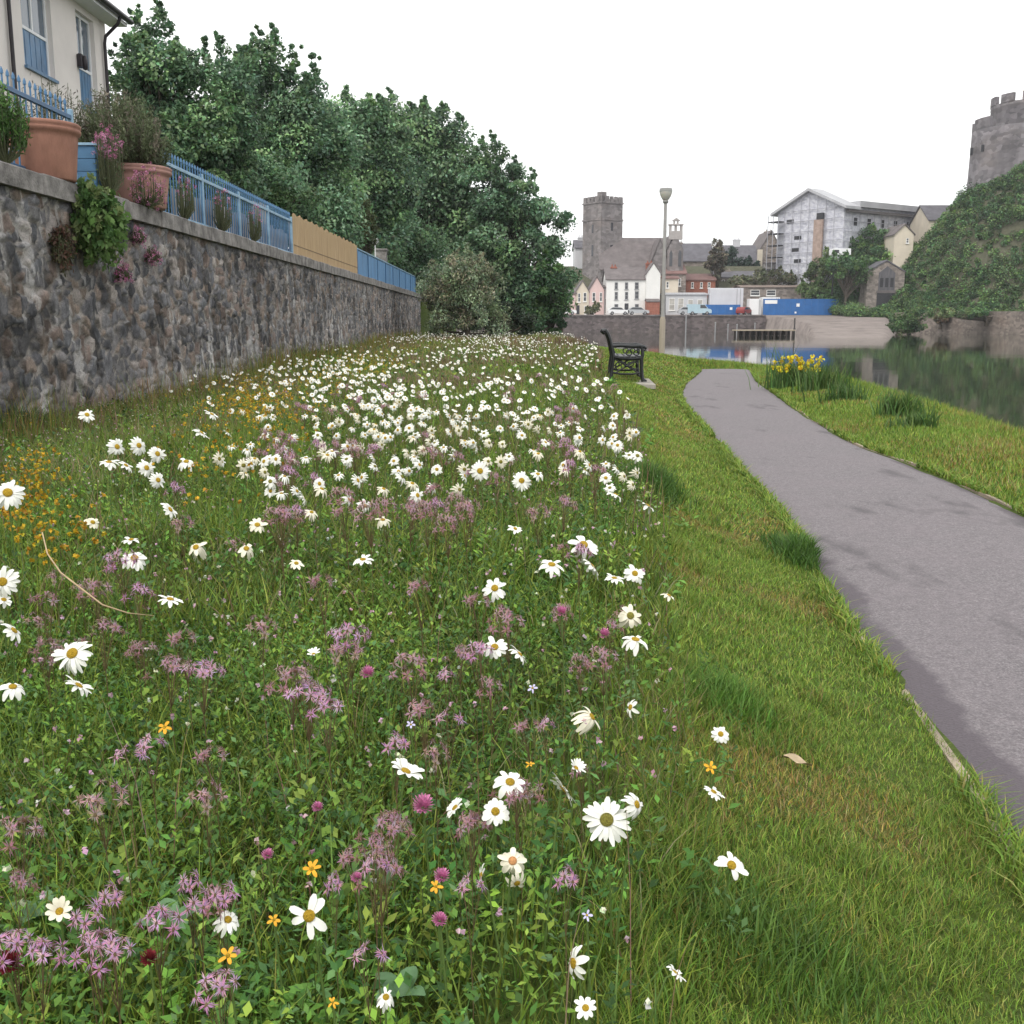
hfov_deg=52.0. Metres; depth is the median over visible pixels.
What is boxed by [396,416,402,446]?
ox eye daisy
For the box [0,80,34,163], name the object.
pot plant
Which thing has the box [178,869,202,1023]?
ragged robin
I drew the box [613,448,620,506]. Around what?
ox eye daisy
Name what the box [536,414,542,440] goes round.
ox eye daisy
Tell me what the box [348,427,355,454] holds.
ox eye daisy
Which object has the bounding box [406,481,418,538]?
ox eye daisy
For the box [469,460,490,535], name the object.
ox eye daisy
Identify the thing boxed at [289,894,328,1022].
ox eye daisy
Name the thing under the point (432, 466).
ox eye daisy
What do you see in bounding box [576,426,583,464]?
ox eye daisy
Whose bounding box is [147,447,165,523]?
ox eye daisy
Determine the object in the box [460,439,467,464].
ox eye daisy
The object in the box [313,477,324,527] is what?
ox eye daisy
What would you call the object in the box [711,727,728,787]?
ox eye daisy
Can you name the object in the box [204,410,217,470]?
ox eye daisy
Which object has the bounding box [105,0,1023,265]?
sky
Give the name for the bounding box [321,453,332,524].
ox eye daisy
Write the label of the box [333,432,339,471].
ox eye daisy
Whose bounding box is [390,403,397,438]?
ox eye daisy
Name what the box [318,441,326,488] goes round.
ox eye daisy
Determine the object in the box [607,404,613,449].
ox eye daisy
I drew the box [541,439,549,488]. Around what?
ox eye daisy
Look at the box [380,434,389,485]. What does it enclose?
ox eye daisy
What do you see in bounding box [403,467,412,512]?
ox eye daisy
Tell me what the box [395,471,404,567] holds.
ox eye daisy
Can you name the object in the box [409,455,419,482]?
ox eye daisy
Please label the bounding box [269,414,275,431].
ox eye daisy
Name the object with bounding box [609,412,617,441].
ox eye daisy
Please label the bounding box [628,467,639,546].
ox eye daisy
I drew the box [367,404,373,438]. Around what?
ox eye daisy
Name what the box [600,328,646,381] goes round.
park bench
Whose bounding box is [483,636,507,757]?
ox eye daisy
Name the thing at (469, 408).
ox eye daisy
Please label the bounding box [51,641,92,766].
ox eye daisy
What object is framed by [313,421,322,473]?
ox eye daisy
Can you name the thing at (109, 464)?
ox eye daisy
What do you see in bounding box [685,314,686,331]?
mooring post
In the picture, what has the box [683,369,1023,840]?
path
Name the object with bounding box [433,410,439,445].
ox eye daisy
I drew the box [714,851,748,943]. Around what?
ox eye daisy
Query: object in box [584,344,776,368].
bank grass
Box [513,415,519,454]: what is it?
ox eye daisy
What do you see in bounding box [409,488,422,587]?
ox eye daisy
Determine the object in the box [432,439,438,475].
ox eye daisy
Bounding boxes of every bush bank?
[727,265,801,284]
[816,246,895,304]
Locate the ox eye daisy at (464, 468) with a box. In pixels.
[456,463,469,526]
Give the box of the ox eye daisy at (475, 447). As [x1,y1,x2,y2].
[469,444,477,486]
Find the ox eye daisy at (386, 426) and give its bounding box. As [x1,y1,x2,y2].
[384,422,390,456]
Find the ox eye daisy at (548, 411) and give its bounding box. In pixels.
[544,407,551,454]
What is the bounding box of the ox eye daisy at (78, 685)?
[65,675,93,799]
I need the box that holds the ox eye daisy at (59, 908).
[45,896,73,1023]
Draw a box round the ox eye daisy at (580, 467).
[575,455,584,491]
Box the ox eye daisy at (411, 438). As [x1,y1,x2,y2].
[405,436,416,494]
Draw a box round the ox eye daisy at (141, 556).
[121,552,146,658]
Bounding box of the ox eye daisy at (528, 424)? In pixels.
[523,419,532,448]
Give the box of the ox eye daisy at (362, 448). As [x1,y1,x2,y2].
[357,443,364,500]
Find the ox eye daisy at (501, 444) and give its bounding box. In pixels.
[498,440,505,469]
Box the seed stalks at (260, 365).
[0,327,706,1023]
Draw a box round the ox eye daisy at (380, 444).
[377,439,384,486]
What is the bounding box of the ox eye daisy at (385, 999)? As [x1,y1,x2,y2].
[376,987,393,1023]
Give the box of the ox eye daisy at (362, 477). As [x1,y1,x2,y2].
[359,473,368,533]
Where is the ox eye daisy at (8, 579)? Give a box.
[0,566,19,680]
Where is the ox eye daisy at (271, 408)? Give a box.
[266,404,273,434]
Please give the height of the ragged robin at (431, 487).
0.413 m
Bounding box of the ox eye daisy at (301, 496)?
[296,492,306,587]
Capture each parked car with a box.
[607,307,628,314]
[628,307,648,314]
[677,307,697,314]
[736,307,751,314]
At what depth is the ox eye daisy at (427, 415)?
7.15 m
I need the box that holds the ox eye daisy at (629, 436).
[624,435,632,472]
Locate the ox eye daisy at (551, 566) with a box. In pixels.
[539,560,563,666]
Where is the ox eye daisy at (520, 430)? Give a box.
[516,428,521,472]
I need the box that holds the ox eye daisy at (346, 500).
[341,495,350,567]
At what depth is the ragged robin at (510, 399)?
9.52 m
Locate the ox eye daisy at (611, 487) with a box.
[603,483,616,529]
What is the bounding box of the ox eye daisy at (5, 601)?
[0,595,11,682]
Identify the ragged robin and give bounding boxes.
[0,811,44,981]
[0,868,40,992]
[0,928,34,1023]
[14,935,70,1023]
[21,612,52,683]
[27,591,58,719]
[27,636,60,713]
[32,655,55,720]
[46,569,63,632]
[49,646,67,719]
[58,637,79,723]
[67,900,104,1023]
[68,927,119,1023]
[71,580,91,648]
[71,779,128,914]
[75,577,112,689]
[80,616,127,729]
[85,934,135,1023]
[90,881,123,1023]
[101,549,138,670]
[107,743,149,861]
[121,581,155,697]
[124,640,159,712]
[128,643,143,727]
[134,733,167,877]
[134,903,184,1023]
[141,653,196,788]
[164,481,185,564]
[166,628,198,759]
[170,512,193,594]
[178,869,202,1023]
[179,655,225,782]
[182,886,214,1023]
[184,774,227,947]
[191,968,239,1023]
[192,745,228,879]
[199,883,232,1023]
[205,880,240,1001]
[223,537,242,568]
[244,448,267,486]
[245,614,277,737]
[256,428,272,470]
[261,504,305,611]
[262,506,292,590]
[265,442,284,496]
[265,664,311,790]
[271,430,289,459]
[273,479,289,535]
[274,446,294,508]
[275,464,299,548]
[278,455,300,525]
[282,436,298,455]
[283,678,331,832]
[285,503,308,577]
[287,452,301,495]
[288,659,315,723]
[289,401,304,432]
[294,403,312,449]
[304,472,324,537]
[306,572,335,688]
[306,695,343,834]
[308,438,325,501]
[316,448,343,498]
[323,870,343,1023]
[325,407,337,423]
[326,438,342,477]
[326,486,356,561]
[327,620,371,749]
[327,637,363,739]
[331,505,354,582]
[337,844,368,986]
[339,405,354,424]
[343,439,360,503]
[346,939,390,1023]
[349,445,364,490]
[351,849,408,971]
[353,500,383,600]
[353,809,415,971]
[354,829,395,941]
[355,395,362,418]
[357,850,393,1023]
[365,442,380,520]
[372,496,396,582]
[374,809,411,936]
[380,730,409,856]
[381,403,389,423]
[389,650,426,763]
[396,501,425,573]
[400,496,425,549]
[405,697,432,824]
[406,578,430,693]
[412,499,436,590]
[415,391,427,407]
[417,430,430,480]
[418,443,441,496]
[421,737,450,891]
[424,483,441,559]
[425,496,445,591]
[431,451,443,493]
[432,513,456,600]
[432,706,465,853]
[437,666,454,786]
[442,492,466,589]
[445,450,467,498]
[445,643,476,750]
[449,374,460,390]
[452,500,474,589]
[455,811,490,915]
[455,871,487,1020]
[457,809,478,985]
[461,497,480,580]
[462,592,491,715]
[462,640,494,777]
[466,464,483,518]
[474,676,502,798]
[486,471,504,521]
[487,603,515,683]
[487,609,525,744]
[487,776,546,890]
[504,453,517,485]
[504,785,532,951]
[506,385,515,417]
[506,397,516,416]
[513,718,544,831]
[526,503,549,575]
[537,438,554,490]
[539,715,554,845]
[550,493,577,557]
[550,603,573,641]
[552,862,578,997]
[553,405,562,419]
[554,415,561,433]
[557,543,568,572]
[558,437,570,460]
[562,459,575,502]
[565,415,578,438]
[565,543,593,641]
[566,405,575,426]
[566,445,577,516]
[568,409,583,450]
[568,651,589,757]
[569,763,588,858]
[579,463,610,523]
[582,645,618,775]
[595,618,623,697]
[610,383,618,412]
[612,605,634,710]
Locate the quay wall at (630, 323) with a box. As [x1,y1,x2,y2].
[456,315,765,331]
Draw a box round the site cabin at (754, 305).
[746,299,761,314]
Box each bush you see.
[414,243,512,338]
[472,287,538,335]
[584,300,601,314]
[740,354,842,389]
[885,303,934,334]
[929,307,951,328]
[937,304,1023,325]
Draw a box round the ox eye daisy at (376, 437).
[373,433,381,474]
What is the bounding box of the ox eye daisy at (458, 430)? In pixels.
[455,425,462,478]
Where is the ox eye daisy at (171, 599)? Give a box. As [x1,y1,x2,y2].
[158,595,183,701]
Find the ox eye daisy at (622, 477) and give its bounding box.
[617,471,626,545]
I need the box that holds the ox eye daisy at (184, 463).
[178,458,193,535]
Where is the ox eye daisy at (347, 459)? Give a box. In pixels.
[341,455,351,504]
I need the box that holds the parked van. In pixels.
[686,304,711,314]
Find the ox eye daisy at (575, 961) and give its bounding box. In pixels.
[568,945,588,1023]
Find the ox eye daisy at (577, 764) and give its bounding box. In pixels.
[566,758,585,897]
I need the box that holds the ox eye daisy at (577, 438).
[574,434,582,474]
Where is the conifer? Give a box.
[354,195,379,253]
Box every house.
[0,0,133,121]
[572,235,582,268]
[602,264,645,314]
[644,261,660,298]
[660,276,679,312]
[666,265,687,292]
[680,240,712,265]
[720,237,756,265]
[753,229,776,265]
[908,205,949,242]
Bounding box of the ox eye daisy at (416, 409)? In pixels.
[414,406,419,428]
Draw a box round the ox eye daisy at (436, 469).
[431,464,442,495]
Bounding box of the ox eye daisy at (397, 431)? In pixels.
[394,426,401,469]
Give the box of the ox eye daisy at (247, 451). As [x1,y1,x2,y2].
[241,448,252,484]
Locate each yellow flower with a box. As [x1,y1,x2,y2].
[158,721,172,819]
[218,946,237,1023]
[267,914,283,1023]
[303,859,320,1014]
[328,997,338,1023]
[430,880,442,1023]
[526,762,534,869]
[704,761,715,842]
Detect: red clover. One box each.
[261,848,277,994]
[313,801,325,899]
[350,871,364,1015]
[360,664,373,795]
[413,793,433,939]
[431,911,447,1015]
[435,867,449,1006]
[556,605,565,723]
[599,628,608,746]
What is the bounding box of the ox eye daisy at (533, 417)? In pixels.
[530,415,536,433]
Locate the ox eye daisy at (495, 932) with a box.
[477,863,508,1017]
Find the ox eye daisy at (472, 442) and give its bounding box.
[468,439,476,498]
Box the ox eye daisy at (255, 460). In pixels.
[250,457,259,499]
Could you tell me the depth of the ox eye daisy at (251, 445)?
5.47 m
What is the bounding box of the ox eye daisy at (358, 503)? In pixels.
[355,499,369,572]
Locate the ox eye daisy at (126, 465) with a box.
[118,461,132,527]
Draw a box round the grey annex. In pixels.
[602,285,605,314]
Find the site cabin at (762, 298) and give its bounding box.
[759,297,779,314]
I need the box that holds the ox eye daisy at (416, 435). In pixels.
[411,432,420,450]
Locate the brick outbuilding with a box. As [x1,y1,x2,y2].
[645,298,659,314]
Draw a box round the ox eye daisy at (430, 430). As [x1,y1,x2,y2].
[427,426,435,442]
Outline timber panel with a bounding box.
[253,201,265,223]
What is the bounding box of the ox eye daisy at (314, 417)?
[312,415,318,457]
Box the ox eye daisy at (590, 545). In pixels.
[568,536,597,646]
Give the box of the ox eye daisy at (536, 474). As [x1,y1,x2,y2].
[530,470,542,550]
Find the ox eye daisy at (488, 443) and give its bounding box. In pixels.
[483,438,491,494]
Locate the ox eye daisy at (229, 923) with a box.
[212,910,238,1017]
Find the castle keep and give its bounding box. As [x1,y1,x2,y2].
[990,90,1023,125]
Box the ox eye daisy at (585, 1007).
[574,996,595,1023]
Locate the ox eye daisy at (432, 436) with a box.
[428,434,434,464]
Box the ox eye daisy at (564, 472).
[558,468,567,504]
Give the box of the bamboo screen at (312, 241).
[289,213,357,273]
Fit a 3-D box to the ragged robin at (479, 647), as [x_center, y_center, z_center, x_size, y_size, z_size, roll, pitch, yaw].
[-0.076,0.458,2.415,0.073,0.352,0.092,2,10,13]
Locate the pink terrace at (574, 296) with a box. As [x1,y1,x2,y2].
[565,287,576,314]
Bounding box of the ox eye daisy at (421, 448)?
[418,445,426,489]
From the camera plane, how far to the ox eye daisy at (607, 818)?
1.65 m
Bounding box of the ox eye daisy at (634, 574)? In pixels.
[621,564,644,670]
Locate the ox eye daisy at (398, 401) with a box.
[395,398,402,415]
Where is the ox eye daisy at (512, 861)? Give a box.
[497,847,526,1001]
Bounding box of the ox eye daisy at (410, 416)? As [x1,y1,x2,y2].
[407,414,413,423]
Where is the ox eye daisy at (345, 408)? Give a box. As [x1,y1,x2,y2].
[343,406,349,432]
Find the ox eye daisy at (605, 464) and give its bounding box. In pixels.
[600,461,610,514]
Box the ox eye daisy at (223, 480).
[221,460,225,510]
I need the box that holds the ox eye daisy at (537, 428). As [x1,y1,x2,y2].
[532,425,540,466]
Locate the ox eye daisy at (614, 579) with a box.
[605,573,623,684]
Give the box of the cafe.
[660,293,708,314]
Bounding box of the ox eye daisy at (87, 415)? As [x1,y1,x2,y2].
[78,409,94,476]
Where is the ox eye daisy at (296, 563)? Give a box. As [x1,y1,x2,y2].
[289,560,303,662]
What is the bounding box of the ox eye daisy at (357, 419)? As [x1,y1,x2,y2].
[354,416,360,437]
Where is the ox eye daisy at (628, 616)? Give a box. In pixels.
[618,604,640,729]
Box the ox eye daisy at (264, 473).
[259,467,269,534]
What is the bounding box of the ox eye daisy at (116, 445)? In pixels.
[106,438,124,510]
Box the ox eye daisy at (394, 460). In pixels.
[388,457,398,487]
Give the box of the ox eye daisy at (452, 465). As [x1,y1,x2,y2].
[448,453,455,491]
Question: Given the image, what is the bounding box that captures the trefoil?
[0,340,436,690]
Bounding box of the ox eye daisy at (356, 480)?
[351,474,361,552]
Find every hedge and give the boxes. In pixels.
[192,135,334,246]
[840,241,917,260]
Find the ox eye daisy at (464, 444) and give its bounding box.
[461,441,466,462]
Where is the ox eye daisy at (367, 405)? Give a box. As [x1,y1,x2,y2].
[365,403,370,422]
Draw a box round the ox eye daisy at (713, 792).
[702,786,724,863]
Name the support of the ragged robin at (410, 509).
on the ground at (828, 326)
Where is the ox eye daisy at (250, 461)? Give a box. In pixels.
[245,457,254,520]
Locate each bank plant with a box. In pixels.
[763,342,803,379]
[788,361,861,392]
[798,379,883,402]
[866,388,944,418]
[884,408,940,429]
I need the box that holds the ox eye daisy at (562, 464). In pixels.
[558,460,567,513]
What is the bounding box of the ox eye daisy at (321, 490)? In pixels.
[312,487,326,590]
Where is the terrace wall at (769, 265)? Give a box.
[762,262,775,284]
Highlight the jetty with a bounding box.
[732,330,795,335]
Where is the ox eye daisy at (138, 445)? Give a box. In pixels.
[128,436,145,515]
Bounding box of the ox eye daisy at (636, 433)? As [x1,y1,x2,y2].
[632,429,639,479]
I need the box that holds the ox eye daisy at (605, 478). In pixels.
[599,473,611,528]
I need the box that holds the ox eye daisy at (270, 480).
[263,476,277,552]
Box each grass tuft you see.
[0,400,73,432]
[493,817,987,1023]
[596,455,700,524]
[634,653,810,757]
[703,449,732,464]
[744,523,827,576]
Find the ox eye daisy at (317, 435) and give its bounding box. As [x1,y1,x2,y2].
[312,431,322,470]
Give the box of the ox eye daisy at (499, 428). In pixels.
[496,425,503,452]
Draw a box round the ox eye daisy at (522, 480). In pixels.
[512,471,531,542]
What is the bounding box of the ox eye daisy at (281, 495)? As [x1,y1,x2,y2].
[275,491,289,538]
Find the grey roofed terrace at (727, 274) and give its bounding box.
[711,268,757,280]
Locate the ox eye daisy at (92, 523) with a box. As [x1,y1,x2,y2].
[84,518,98,591]
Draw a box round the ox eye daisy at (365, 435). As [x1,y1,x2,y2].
[361,431,367,460]
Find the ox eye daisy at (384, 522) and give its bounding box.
[375,516,390,584]
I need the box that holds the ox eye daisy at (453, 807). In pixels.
[446,798,477,950]
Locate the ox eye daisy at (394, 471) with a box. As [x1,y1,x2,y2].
[390,466,403,530]
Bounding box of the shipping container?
[707,288,743,314]
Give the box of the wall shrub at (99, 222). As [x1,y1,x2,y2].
[69,172,131,270]
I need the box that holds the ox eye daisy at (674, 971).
[649,964,685,1023]
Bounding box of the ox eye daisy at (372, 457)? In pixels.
[368,454,374,497]
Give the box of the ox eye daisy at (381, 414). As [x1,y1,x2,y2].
[379,411,383,440]
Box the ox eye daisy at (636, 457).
[630,451,642,518]
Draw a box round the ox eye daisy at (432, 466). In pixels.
[429,444,437,501]
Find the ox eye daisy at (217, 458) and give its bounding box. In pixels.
[212,452,224,523]
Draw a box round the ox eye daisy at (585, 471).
[576,466,588,538]
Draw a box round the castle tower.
[966,116,1023,192]
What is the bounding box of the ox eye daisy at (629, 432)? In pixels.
[625,427,633,491]
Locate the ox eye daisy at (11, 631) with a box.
[0,623,20,736]
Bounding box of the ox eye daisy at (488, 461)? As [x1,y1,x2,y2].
[483,457,492,512]
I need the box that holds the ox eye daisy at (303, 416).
[301,415,307,453]
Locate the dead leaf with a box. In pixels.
[783,753,811,765]
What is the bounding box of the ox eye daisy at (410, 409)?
[407,407,413,413]
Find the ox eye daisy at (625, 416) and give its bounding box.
[623,413,630,448]
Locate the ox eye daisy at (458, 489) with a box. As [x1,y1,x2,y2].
[449,483,464,551]
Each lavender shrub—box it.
[16,72,89,142]
[74,83,173,166]
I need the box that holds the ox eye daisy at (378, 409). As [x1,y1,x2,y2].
[375,407,381,431]
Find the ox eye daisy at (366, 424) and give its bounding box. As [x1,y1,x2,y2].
[362,421,370,445]
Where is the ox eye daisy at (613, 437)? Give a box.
[609,433,617,481]
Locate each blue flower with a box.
[407,721,415,852]
[528,684,537,799]
[582,910,592,1023]
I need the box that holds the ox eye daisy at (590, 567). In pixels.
[572,558,597,672]
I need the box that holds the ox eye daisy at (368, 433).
[366,429,372,442]
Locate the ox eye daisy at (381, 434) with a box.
[379,432,385,479]
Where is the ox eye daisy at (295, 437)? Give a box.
[291,434,298,480]
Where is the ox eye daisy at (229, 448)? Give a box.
[228,444,236,479]
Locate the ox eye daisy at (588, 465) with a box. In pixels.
[583,461,591,535]
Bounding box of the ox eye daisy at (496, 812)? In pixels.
[482,798,509,941]
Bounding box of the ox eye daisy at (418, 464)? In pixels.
[412,459,422,517]
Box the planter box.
[77,143,103,186]
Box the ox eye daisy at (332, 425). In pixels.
[327,422,335,462]
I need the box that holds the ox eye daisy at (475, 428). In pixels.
[472,426,478,460]
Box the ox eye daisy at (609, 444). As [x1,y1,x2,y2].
[606,440,613,472]
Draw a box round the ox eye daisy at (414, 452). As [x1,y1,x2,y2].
[411,449,417,511]
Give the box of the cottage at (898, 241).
[878,223,915,267]
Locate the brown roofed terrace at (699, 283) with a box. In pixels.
[686,274,716,297]
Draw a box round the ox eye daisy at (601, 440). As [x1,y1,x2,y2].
[597,435,605,504]
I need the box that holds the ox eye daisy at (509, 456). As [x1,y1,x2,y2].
[505,452,513,508]
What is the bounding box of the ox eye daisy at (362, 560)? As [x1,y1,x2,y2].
[353,554,373,643]
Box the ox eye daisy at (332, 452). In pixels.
[326,449,338,505]
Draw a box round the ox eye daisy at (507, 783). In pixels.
[493,771,524,928]
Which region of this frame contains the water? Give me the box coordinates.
[470,332,1023,430]
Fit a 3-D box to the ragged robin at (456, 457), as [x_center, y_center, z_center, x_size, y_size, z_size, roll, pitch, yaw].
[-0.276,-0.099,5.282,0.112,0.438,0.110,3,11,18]
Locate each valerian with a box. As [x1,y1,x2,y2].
[91,123,124,191]
[114,258,134,282]
[127,162,167,210]
[129,225,147,244]
[143,245,161,265]
[175,175,196,218]
[212,189,231,230]
[247,204,262,240]
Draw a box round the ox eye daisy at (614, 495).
[604,491,621,570]
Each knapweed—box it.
[0,950,22,1023]
[140,948,159,1023]
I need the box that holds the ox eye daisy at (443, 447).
[439,444,447,504]
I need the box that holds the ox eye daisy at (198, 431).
[192,428,207,483]
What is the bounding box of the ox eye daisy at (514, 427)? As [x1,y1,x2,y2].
[510,423,518,469]
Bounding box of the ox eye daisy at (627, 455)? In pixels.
[624,451,632,515]
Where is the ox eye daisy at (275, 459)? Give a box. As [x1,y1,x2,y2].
[270,454,280,526]
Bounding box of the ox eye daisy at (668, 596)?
[654,592,673,677]
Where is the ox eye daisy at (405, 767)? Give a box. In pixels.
[391,758,423,933]
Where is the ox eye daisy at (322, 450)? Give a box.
[317,446,327,492]
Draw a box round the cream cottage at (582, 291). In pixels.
[575,280,589,314]
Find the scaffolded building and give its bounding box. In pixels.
[766,188,918,285]
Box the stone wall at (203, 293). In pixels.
[0,161,421,418]
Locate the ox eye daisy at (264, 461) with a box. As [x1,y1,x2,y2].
[258,456,271,513]
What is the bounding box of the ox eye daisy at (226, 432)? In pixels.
[222,430,230,469]
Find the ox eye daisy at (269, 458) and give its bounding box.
[267,455,271,500]
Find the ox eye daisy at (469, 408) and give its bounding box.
[465,405,472,439]
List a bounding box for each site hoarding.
[702,305,740,314]
[762,299,838,314]
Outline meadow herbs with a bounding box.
[0,344,762,1023]
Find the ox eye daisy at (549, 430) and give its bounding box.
[544,426,551,480]
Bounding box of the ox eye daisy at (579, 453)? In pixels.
[574,449,584,519]
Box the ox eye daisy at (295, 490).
[290,486,300,533]
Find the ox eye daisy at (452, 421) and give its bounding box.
[449,419,456,447]
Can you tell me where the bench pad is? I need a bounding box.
[633,378,655,388]
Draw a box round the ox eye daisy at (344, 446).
[340,441,351,479]
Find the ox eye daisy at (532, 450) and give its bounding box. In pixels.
[528,449,537,489]
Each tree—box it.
[107,0,272,217]
[212,22,372,250]
[312,84,430,262]
[380,219,454,296]
[385,86,490,299]
[444,129,579,332]
[513,244,582,335]
[702,238,728,287]
[724,246,760,265]
[795,246,840,298]
[824,250,875,314]
[848,222,889,255]
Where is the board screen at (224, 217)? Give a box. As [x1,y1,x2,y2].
[170,188,287,250]
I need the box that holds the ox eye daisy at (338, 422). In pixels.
[334,417,342,468]
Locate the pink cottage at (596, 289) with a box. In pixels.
[588,276,604,314]
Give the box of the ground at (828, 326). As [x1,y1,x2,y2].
[0,166,1023,1023]
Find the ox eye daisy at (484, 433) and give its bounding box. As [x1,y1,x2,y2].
[480,429,488,486]
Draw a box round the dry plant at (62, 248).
[47,221,77,276]
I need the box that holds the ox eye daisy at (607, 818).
[582,797,630,961]
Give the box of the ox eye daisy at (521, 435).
[516,431,526,471]
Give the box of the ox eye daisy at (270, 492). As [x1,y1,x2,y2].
[264,487,275,558]
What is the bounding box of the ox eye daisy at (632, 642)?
[622,635,647,756]
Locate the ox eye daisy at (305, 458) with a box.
[300,456,312,495]
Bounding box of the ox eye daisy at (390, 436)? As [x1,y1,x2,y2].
[388,433,393,483]
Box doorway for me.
[876,293,894,306]
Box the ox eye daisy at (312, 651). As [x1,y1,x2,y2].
[307,647,319,775]
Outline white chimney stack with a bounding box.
[757,250,762,265]
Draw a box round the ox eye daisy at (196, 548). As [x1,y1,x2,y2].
[189,542,206,645]
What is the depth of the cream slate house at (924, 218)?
207.72 m
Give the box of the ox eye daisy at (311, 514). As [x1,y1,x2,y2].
[305,510,317,584]
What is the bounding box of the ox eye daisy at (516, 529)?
[507,525,521,602]
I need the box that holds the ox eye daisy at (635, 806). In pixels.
[614,792,642,954]
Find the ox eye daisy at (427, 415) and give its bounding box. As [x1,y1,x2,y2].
[424,412,430,431]
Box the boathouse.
[853,260,905,309]
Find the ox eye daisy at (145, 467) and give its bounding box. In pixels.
[136,459,154,549]
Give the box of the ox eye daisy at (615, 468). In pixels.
[608,464,618,512]
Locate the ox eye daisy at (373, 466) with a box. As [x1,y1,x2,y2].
[369,462,377,507]
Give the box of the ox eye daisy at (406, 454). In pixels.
[401,449,409,514]
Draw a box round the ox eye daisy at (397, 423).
[393,419,400,459]
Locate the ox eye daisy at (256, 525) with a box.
[249,518,267,607]
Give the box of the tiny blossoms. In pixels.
[0,372,676,1008]
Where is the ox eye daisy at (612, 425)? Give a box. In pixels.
[608,421,615,458]
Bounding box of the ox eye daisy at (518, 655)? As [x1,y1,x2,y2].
[500,645,526,775]
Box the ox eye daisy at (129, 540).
[122,537,138,636]
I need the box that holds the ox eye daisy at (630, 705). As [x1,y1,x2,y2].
[627,699,646,814]
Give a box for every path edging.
[788,521,1023,880]
[789,405,1021,513]
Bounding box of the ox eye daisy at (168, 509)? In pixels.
[160,503,177,596]
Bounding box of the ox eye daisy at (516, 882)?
[505,870,525,984]
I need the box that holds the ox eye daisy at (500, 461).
[494,454,506,525]
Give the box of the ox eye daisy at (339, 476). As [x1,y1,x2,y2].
[334,472,343,505]
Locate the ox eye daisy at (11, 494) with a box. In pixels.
[0,480,25,648]
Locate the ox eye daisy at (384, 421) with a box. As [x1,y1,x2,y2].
[380,419,388,454]
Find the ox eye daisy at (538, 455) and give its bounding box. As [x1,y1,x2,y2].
[532,451,543,493]
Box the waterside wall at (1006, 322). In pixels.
[895,311,1023,333]
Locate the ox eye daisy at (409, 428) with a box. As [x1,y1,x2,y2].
[404,424,413,467]
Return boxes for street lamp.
[659,188,672,353]
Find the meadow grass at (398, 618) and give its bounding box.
[0,332,729,1023]
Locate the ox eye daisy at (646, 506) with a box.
[639,501,654,567]
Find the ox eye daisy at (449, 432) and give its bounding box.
[446,428,451,478]
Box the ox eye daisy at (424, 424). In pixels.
[420,420,426,479]
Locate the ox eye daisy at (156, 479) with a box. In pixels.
[149,472,164,570]
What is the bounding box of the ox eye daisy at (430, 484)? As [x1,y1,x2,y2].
[426,483,435,543]
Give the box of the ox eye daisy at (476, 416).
[473,413,479,454]
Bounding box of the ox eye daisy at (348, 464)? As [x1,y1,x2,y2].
[342,457,351,490]
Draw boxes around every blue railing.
[0,66,77,183]
[164,153,292,252]
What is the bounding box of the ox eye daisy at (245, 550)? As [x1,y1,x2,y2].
[238,544,253,647]
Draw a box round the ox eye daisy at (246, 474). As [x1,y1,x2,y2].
[236,472,249,527]
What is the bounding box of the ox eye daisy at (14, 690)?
[0,683,27,801]
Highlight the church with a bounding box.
[582,192,683,284]
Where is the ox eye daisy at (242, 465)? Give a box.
[236,458,249,521]
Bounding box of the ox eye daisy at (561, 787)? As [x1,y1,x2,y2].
[541,772,575,977]
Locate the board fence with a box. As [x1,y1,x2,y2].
[357,248,415,292]
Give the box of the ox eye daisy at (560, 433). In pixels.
[555,430,564,457]
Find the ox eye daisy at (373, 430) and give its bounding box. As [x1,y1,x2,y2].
[369,428,378,462]
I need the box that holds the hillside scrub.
[828,161,1023,318]
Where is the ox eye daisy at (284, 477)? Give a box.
[278,474,290,545]
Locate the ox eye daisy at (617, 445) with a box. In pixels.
[612,440,622,506]
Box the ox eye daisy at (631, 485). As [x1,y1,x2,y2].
[625,480,635,542]
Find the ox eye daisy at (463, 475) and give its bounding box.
[459,471,466,529]
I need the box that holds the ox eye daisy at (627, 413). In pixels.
[621,411,628,454]
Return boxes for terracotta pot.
[9,117,80,182]
[107,163,171,210]
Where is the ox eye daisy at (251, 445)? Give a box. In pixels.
[246,442,254,501]
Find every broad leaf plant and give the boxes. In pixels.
[9,890,53,921]
[133,898,198,930]
[375,966,425,998]
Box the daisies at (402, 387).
[169,331,629,445]
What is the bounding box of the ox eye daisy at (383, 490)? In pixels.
[377,487,389,565]
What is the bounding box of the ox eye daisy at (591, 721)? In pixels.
[571,706,599,842]
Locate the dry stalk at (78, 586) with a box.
[42,532,153,615]
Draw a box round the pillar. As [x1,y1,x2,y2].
[374,249,387,264]
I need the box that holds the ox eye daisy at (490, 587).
[482,578,505,696]
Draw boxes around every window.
[20,0,58,83]
[75,12,94,111]
[583,292,586,301]
[592,292,595,301]
[634,282,638,289]
[634,291,638,299]
[668,298,674,310]
[669,250,672,265]
[678,251,680,265]
[678,298,683,308]
[750,290,759,295]
[766,290,775,295]
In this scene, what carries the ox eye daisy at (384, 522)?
on the ground at (828, 326)
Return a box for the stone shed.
[732,285,805,314]
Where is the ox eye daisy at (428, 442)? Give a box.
[424,438,430,486]
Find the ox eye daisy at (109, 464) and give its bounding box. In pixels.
[99,460,119,529]

